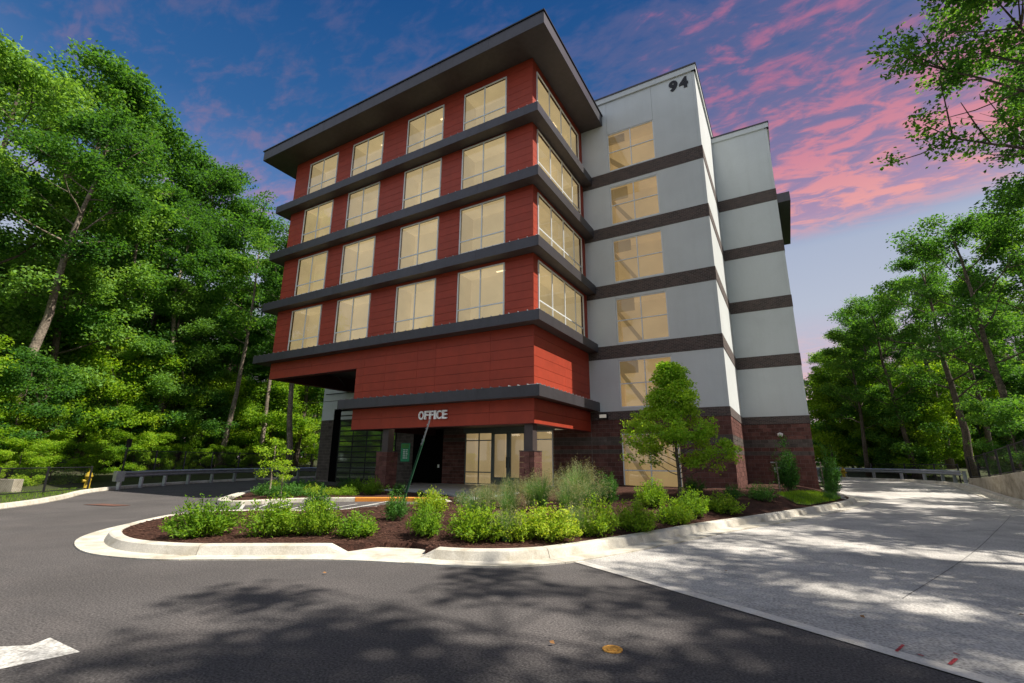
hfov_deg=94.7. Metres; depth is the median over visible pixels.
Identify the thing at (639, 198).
window
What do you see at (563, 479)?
ornamental grass
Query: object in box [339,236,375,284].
window
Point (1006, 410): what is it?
sapling
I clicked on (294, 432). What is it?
sapling
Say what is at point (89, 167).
forest tree
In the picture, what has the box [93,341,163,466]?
forest tree
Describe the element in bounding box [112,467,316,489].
guardrail
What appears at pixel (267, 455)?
sapling
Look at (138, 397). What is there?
sapling
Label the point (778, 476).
wooden stake
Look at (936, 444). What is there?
sapling
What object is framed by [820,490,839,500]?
shrub
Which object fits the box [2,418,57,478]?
sapling
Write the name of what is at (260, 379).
forest tree
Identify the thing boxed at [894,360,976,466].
sapling
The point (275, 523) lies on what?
shrub
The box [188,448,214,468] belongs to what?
forest bush
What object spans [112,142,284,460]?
forest tree
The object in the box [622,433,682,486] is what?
window
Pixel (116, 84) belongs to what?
forest tree
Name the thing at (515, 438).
glass door
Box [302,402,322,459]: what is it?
forest tree
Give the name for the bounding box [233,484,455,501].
mulch bed
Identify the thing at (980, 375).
sapling
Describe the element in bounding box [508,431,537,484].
glass door
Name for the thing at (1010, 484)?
retaining wall
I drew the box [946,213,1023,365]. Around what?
forest tree
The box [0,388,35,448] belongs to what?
sapling
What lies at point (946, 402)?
sapling
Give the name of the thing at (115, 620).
asphalt road
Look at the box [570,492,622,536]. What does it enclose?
shrub
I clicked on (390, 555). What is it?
kerb cut apron
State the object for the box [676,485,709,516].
shrub
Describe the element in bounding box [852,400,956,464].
sapling
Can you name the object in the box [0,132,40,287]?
forest tree
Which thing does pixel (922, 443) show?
sapling
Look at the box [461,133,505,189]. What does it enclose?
window
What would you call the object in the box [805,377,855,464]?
sapling
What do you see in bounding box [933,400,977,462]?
sapling
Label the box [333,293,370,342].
window
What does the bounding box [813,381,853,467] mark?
sapling
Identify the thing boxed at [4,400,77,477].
sapling
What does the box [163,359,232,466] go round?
forest tree
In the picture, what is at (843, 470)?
fire hydrant
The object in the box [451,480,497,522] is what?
ornamental grass
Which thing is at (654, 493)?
shrub
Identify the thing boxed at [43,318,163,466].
sapling
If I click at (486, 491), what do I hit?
ornamental grass
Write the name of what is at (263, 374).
forest tree
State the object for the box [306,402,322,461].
forest tree
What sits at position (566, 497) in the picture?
ornamental grass
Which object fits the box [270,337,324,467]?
forest tree
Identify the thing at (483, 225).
window
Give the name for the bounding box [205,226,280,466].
forest tree
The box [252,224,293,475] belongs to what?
forest tree
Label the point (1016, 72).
forest tree
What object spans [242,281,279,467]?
forest tree
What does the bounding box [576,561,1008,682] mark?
ribbon strip
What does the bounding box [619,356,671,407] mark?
window
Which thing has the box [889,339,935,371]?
forest tree
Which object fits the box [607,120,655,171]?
window
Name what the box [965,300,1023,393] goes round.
forest tree
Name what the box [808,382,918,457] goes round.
sapling
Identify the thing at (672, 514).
shrub
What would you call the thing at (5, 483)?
headwall
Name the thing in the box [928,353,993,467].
sapling
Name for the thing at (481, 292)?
window
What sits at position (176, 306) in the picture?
forest tree
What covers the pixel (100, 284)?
forest tree
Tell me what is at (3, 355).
forest tree
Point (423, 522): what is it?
shrub
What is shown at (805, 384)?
forest tree
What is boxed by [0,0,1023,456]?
sky
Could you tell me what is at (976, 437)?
sapling
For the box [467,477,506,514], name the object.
ornamental grass
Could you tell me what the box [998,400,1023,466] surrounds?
sapling
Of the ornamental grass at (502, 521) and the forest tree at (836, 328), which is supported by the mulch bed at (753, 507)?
the ornamental grass at (502, 521)
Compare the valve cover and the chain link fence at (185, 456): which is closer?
the valve cover
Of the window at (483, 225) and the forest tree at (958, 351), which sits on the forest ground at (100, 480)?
the forest tree at (958, 351)
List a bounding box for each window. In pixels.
[287,304,321,349]
[294,251,327,295]
[301,199,333,242]
[307,152,338,193]
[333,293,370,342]
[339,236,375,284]
[345,182,379,227]
[350,132,384,176]
[393,278,435,332]
[398,216,438,269]
[402,158,441,208]
[406,105,444,153]
[456,262,504,321]
[459,196,505,253]
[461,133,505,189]
[463,76,506,130]
[464,432,504,484]
[536,72,578,158]
[537,129,580,213]
[537,192,582,273]
[537,429,561,486]
[538,260,584,335]
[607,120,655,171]
[610,175,659,224]
[613,230,664,281]
[615,291,669,342]
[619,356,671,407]
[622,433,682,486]
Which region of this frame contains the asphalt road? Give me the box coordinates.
[0,478,978,682]
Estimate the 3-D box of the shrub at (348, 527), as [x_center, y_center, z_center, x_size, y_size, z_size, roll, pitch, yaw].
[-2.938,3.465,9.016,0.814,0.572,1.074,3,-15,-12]
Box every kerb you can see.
[0,476,314,508]
[74,509,346,560]
[217,488,451,504]
[406,488,869,567]
[818,477,1023,508]
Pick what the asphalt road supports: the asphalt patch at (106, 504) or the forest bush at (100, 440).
the asphalt patch at (106, 504)
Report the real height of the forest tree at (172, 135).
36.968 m
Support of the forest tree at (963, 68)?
on the forest ground at (100, 480)
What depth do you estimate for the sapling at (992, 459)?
26.41 m
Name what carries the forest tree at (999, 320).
on the forest ground at (100, 480)
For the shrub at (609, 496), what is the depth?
13.76 m
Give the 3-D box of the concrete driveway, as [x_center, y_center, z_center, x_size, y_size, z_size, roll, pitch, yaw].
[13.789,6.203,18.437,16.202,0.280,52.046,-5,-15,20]
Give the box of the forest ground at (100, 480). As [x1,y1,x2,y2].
[0,459,1019,682]
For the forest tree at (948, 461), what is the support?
on the forest ground at (100, 480)
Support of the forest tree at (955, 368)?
on the forest ground at (100, 480)
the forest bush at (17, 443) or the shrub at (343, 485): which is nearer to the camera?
the shrub at (343, 485)
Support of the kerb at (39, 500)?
on the asphalt road
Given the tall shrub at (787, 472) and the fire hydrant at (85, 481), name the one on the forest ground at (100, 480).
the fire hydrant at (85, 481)
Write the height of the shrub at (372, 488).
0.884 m
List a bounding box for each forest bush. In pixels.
[0,436,58,485]
[0,449,17,478]
[7,448,52,483]
[20,438,81,484]
[59,441,113,482]
[80,433,132,471]
[97,429,139,472]
[113,434,162,470]
[126,431,171,470]
[135,432,178,469]
[157,442,191,469]
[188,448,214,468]
[204,444,227,468]
[213,445,243,468]
[229,448,249,467]
[237,445,263,467]
[249,445,277,467]
[263,438,286,467]
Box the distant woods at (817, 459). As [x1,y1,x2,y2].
[811,420,1017,466]
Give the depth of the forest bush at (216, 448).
41.68 m
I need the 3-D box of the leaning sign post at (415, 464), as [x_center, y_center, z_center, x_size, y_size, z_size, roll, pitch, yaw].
[-2.936,3.728,14.259,1.008,2.650,0.064,-8,-16,29]
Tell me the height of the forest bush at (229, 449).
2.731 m
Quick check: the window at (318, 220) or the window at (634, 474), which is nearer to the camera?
the window at (634, 474)
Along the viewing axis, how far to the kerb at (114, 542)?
7.90 m
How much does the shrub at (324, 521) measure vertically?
0.830 m
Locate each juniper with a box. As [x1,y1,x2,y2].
[250,480,285,495]
[260,481,310,497]
[283,475,326,491]
[302,483,336,495]
[328,485,359,495]
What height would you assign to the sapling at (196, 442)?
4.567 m
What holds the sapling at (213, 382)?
on the forest ground at (100, 480)
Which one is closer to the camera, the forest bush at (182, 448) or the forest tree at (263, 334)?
the forest bush at (182, 448)
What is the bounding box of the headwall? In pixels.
[0,479,23,492]
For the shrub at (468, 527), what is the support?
on the mulch bed at (753, 507)
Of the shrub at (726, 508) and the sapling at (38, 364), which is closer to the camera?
the shrub at (726, 508)
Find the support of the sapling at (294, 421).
on the forest ground at (100, 480)
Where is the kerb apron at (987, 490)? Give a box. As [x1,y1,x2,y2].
[962,483,1021,499]
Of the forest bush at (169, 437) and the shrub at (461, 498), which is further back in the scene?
the forest bush at (169, 437)
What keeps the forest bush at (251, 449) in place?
on the forest ground at (100, 480)
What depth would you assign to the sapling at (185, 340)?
40.43 m
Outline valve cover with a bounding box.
[602,645,622,653]
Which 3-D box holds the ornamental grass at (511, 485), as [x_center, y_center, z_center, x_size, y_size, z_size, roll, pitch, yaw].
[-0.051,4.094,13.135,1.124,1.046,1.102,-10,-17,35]
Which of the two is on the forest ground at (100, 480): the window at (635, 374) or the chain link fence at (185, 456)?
the chain link fence at (185, 456)
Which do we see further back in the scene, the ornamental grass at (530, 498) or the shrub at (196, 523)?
the ornamental grass at (530, 498)
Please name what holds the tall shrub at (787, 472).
on the mulch bed at (753, 507)
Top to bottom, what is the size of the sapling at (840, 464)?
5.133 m
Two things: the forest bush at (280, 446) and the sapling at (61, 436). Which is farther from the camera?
the forest bush at (280, 446)
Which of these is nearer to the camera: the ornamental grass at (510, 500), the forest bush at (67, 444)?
the ornamental grass at (510, 500)
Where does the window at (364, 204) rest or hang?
in the office building
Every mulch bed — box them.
[122,483,848,553]
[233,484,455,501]
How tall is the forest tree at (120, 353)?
13.752 m
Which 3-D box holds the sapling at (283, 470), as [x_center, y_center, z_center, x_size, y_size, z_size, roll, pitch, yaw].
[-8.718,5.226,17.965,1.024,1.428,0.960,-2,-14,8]
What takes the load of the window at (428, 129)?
in the office building
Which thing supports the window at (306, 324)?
in the office building
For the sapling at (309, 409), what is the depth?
50.78 m
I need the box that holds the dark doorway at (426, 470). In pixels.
[411,429,443,482]
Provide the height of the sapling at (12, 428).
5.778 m
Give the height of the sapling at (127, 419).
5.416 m
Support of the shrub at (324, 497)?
on the mulch bed at (753, 507)
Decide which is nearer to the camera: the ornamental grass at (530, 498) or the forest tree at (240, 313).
the ornamental grass at (530, 498)
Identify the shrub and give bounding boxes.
[157,493,244,539]
[235,488,301,536]
[286,491,343,535]
[302,482,332,511]
[335,508,379,537]
[336,473,356,488]
[346,478,364,491]
[360,476,388,494]
[380,485,411,520]
[392,483,406,492]
[404,498,443,536]
[410,485,449,512]
[445,500,516,542]
[454,491,470,503]
[492,508,536,542]
[516,499,583,541]
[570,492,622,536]
[594,470,618,502]
[601,472,618,490]
[610,492,657,532]
[633,477,668,506]
[645,494,696,524]
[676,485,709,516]
[682,474,707,493]
[700,489,749,515]
[723,484,743,499]
[742,480,778,501]
[771,434,799,491]
[818,444,842,490]
[820,479,840,493]
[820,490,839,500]
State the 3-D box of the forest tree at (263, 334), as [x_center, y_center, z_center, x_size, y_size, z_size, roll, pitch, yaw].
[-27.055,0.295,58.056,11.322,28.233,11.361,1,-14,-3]
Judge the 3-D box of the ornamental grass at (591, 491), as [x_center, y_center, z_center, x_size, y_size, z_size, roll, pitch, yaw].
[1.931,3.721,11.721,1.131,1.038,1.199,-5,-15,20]
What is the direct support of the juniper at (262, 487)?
on the mulch bed at (248, 496)
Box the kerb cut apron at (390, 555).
[304,547,431,564]
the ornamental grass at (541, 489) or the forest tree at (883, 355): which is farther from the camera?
the forest tree at (883, 355)
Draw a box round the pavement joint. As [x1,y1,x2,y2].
[903,519,1007,597]
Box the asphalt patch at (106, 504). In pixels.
[84,504,124,505]
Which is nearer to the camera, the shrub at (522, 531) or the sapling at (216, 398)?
the shrub at (522, 531)
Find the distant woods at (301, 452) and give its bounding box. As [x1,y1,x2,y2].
[59,388,322,459]
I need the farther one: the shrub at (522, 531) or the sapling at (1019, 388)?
the sapling at (1019, 388)
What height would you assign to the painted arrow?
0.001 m
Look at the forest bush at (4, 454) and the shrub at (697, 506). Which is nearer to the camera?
the shrub at (697, 506)
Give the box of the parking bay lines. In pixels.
[239,501,386,509]
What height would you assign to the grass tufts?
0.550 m
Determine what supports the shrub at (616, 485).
on the mulch bed at (753, 507)
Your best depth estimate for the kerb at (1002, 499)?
24.82 m
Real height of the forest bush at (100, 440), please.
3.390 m
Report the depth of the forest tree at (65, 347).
36.94 m
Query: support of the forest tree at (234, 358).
on the forest ground at (100, 480)
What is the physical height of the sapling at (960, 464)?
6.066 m
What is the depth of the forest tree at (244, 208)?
53.77 m
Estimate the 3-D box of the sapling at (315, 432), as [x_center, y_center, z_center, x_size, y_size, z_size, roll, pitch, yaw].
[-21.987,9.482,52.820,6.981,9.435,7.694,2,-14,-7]
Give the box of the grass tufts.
[0,487,840,504]
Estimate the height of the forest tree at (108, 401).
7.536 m
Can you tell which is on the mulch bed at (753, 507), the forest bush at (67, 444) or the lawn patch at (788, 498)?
the lawn patch at (788, 498)
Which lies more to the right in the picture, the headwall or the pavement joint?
the pavement joint
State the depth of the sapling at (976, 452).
46.59 m
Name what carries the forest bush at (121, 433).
on the forest ground at (100, 480)
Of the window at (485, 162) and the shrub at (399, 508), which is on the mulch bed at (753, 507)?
the shrub at (399, 508)
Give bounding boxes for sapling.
[0,334,23,418]
[0,345,88,478]
[0,387,21,442]
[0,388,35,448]
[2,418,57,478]
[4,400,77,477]
[16,367,113,464]
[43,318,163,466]
[63,364,150,456]
[81,404,145,469]
[97,402,158,466]
[102,378,178,460]
[123,324,226,433]
[142,340,226,467]
[162,420,205,466]
[169,386,239,466]
[179,406,224,466]
[195,376,257,467]
[202,372,266,465]
[214,404,271,467]
[228,379,302,460]
[239,382,309,457]
[249,371,312,454]
[253,437,292,491]
[258,381,320,445]
[270,459,296,494]
[284,417,318,464]
[285,392,323,466]
[805,345,889,467]
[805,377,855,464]
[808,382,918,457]
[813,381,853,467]
[820,421,861,467]
[832,412,902,468]
[843,364,917,468]
[845,406,924,468]
[851,387,977,477]
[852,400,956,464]
[855,382,925,474]
[880,367,972,476]
[887,401,973,476]
[888,406,961,468]
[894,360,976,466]
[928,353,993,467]
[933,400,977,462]
[939,390,1006,459]
[940,415,985,467]
[941,378,999,467]
[949,393,1023,475]
[957,344,1023,446]
[960,397,1023,473]
[989,424,1019,468]
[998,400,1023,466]
[1007,366,1023,394]
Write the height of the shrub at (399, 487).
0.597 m
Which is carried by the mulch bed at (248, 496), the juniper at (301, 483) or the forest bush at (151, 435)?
the juniper at (301, 483)
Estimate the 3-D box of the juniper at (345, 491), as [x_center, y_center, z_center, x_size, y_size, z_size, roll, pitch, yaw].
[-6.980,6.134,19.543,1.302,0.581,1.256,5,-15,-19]
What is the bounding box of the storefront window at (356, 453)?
[335,410,396,482]
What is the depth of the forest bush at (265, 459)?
45.53 m
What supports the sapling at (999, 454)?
on the forest ground at (100, 480)
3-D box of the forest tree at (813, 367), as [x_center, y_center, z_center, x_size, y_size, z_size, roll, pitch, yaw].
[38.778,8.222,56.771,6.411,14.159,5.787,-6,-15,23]
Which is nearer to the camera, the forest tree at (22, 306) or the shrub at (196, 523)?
the shrub at (196, 523)
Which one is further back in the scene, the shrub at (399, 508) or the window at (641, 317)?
the window at (641, 317)
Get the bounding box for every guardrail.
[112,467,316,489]
[817,468,967,482]
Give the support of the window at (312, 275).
in the office building
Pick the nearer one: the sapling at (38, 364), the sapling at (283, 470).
the sapling at (283, 470)
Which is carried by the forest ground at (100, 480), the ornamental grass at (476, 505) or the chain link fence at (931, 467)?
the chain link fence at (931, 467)
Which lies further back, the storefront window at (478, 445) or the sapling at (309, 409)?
the sapling at (309, 409)
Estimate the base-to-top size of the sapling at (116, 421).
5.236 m
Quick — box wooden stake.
[775,461,780,491]
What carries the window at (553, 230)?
in the office building
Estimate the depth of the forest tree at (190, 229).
42.33 m
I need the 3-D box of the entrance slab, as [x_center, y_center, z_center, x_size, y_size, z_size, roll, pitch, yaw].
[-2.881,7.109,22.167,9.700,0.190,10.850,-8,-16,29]
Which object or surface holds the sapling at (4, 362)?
on the forest ground at (100, 480)
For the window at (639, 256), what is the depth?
26.93 m
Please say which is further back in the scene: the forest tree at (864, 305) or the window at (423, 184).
the forest tree at (864, 305)
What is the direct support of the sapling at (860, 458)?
on the forest ground at (100, 480)
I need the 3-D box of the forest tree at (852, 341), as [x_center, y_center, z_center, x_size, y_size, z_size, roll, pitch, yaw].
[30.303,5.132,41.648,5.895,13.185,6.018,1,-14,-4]
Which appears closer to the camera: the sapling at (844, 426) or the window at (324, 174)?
the window at (324, 174)
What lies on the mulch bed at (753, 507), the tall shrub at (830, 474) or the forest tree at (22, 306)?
the tall shrub at (830, 474)
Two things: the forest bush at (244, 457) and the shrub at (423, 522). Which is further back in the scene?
the forest bush at (244, 457)
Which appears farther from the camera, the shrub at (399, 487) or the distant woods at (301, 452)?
the distant woods at (301, 452)
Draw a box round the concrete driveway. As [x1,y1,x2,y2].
[575,479,1023,682]
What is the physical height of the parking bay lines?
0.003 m
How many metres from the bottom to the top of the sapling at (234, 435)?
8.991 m
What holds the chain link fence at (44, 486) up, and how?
on the forest ground at (100, 480)
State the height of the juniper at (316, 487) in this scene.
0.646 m
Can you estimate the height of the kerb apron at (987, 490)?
0.269 m
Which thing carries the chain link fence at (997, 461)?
on the retaining wall
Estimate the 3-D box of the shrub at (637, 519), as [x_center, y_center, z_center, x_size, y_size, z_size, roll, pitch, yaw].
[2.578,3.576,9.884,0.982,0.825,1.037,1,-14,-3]
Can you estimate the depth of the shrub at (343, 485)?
22.91 m
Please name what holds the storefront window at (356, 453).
in the office building
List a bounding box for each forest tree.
[0,28,120,363]
[0,38,175,451]
[0,101,176,463]
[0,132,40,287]
[0,170,178,469]
[0,286,68,433]
[0,324,48,409]
[0,342,67,404]
[7,86,212,458]
[33,339,90,464]
[53,391,116,453]
[65,317,148,464]
[69,180,245,456]
[72,162,188,468]
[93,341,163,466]
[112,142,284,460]
[119,275,230,467]
[123,201,228,468]
[123,355,180,464]
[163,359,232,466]
[185,191,289,456]
[203,275,270,384]
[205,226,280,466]
[212,333,270,402]
[217,336,250,377]
[240,318,272,381]
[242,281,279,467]
[243,347,270,381]
[244,246,283,459]
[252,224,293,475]
[266,406,301,464]
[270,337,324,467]
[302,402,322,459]
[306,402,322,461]
[804,352,840,458]
[804,377,834,463]
[808,295,926,448]
[816,326,899,476]
[817,292,944,478]
[833,325,888,381]
[843,233,1021,477]
[859,344,898,456]
[860,0,1023,205]
[862,265,998,468]
[870,205,1023,467]
[873,332,922,379]
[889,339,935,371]
[902,273,1023,475]
[932,338,980,466]
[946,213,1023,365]
[956,46,1023,221]
[962,294,1015,354]
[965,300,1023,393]
[1005,324,1023,364]
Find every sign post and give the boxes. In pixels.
[122,439,132,470]
[404,420,429,500]
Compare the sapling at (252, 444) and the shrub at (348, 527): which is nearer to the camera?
the shrub at (348, 527)
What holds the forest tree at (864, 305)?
on the forest ground at (100, 480)
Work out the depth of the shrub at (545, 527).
8.46 m
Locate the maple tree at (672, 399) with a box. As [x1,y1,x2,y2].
[619,360,742,496]
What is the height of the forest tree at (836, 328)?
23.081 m
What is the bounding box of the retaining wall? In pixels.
[968,471,1023,499]
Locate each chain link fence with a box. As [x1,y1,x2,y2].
[0,466,92,494]
[121,449,317,477]
[870,463,961,482]
[966,439,1023,477]
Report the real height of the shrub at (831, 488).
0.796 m
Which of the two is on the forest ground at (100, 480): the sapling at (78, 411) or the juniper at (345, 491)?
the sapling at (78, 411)
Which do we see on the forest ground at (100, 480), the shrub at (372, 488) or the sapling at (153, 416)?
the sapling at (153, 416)
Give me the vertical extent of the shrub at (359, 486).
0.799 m
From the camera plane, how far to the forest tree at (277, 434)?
48.88 m
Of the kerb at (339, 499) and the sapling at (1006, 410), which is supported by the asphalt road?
the kerb at (339, 499)
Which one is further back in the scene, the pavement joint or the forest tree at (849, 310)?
the forest tree at (849, 310)
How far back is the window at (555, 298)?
25.52 m
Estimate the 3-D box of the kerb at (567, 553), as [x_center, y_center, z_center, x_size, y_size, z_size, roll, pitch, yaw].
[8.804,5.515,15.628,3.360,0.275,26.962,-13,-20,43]
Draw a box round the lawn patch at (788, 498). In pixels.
[778,492,839,504]
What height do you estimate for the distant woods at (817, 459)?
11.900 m
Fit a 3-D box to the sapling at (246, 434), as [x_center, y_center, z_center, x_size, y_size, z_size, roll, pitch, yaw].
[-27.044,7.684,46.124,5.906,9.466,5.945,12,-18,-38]
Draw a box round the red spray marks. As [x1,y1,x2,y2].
[895,644,959,664]
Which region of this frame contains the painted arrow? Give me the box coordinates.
[0,638,78,668]
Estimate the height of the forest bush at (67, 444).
3.051 m
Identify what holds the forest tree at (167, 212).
on the forest ground at (100, 480)
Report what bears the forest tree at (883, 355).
on the forest ground at (100, 480)
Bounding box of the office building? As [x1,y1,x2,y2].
[252,8,819,492]
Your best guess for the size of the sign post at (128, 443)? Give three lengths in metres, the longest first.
2.700 x 0.240 x 0.070 m
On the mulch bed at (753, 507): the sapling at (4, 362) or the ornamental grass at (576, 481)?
the ornamental grass at (576, 481)
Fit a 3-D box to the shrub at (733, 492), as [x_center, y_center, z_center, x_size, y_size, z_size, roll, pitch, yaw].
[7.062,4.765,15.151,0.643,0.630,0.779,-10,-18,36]
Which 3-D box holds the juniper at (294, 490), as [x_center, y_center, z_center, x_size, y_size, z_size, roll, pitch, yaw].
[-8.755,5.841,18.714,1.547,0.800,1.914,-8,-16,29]
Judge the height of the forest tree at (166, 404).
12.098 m
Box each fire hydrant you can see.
[82,470,92,489]
[841,467,846,476]
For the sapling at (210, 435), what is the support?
on the forest ground at (100, 480)
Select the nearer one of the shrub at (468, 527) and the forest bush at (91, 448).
the shrub at (468, 527)
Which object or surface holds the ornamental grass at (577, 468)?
on the mulch bed at (753, 507)
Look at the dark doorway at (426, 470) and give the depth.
30.04 m
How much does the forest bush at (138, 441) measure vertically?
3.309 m
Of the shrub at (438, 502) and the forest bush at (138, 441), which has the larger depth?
the forest bush at (138, 441)
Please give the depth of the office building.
26.00 m
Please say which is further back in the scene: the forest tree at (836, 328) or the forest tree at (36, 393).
the forest tree at (836, 328)
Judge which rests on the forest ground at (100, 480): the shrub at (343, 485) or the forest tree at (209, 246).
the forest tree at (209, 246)
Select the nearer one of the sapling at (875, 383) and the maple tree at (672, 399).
the maple tree at (672, 399)
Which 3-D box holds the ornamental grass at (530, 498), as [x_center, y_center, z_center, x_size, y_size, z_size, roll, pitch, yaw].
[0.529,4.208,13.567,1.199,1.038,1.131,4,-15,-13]
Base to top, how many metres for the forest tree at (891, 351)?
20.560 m
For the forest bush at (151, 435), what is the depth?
37.26 m
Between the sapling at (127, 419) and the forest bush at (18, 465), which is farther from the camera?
the sapling at (127, 419)
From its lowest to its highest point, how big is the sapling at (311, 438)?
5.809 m
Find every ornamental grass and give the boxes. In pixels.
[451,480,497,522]
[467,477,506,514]
[471,483,499,497]
[483,478,533,518]
[487,502,529,541]
[490,473,526,498]
[514,473,546,505]
[517,465,560,509]
[542,476,590,516]
[549,460,603,509]
[554,467,575,493]
[556,458,606,504]
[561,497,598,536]
[573,469,613,511]
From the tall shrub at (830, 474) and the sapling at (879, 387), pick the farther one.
the sapling at (879, 387)
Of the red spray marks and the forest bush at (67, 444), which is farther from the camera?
the forest bush at (67, 444)
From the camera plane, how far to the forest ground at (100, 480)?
33.61 m
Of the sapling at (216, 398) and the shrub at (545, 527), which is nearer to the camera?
the shrub at (545, 527)
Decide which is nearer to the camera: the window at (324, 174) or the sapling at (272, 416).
the window at (324, 174)
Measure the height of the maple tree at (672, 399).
4.966 m
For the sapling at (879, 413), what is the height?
8.106 m
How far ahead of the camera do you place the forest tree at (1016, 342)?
53.41 m
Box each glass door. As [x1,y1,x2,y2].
[491,432,520,484]
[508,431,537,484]
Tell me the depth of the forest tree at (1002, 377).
28.98 m
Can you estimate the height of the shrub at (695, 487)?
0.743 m
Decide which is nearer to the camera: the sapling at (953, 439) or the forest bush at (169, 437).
the forest bush at (169, 437)
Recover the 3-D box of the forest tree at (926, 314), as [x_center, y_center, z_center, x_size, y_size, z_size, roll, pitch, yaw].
[31.702,1.177,34.119,8.816,17.673,9.997,1,-14,-4]
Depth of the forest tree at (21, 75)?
30.61 m
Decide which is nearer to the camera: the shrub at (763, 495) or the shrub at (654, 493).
the shrub at (654, 493)
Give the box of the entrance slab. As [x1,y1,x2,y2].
[384,483,555,500]

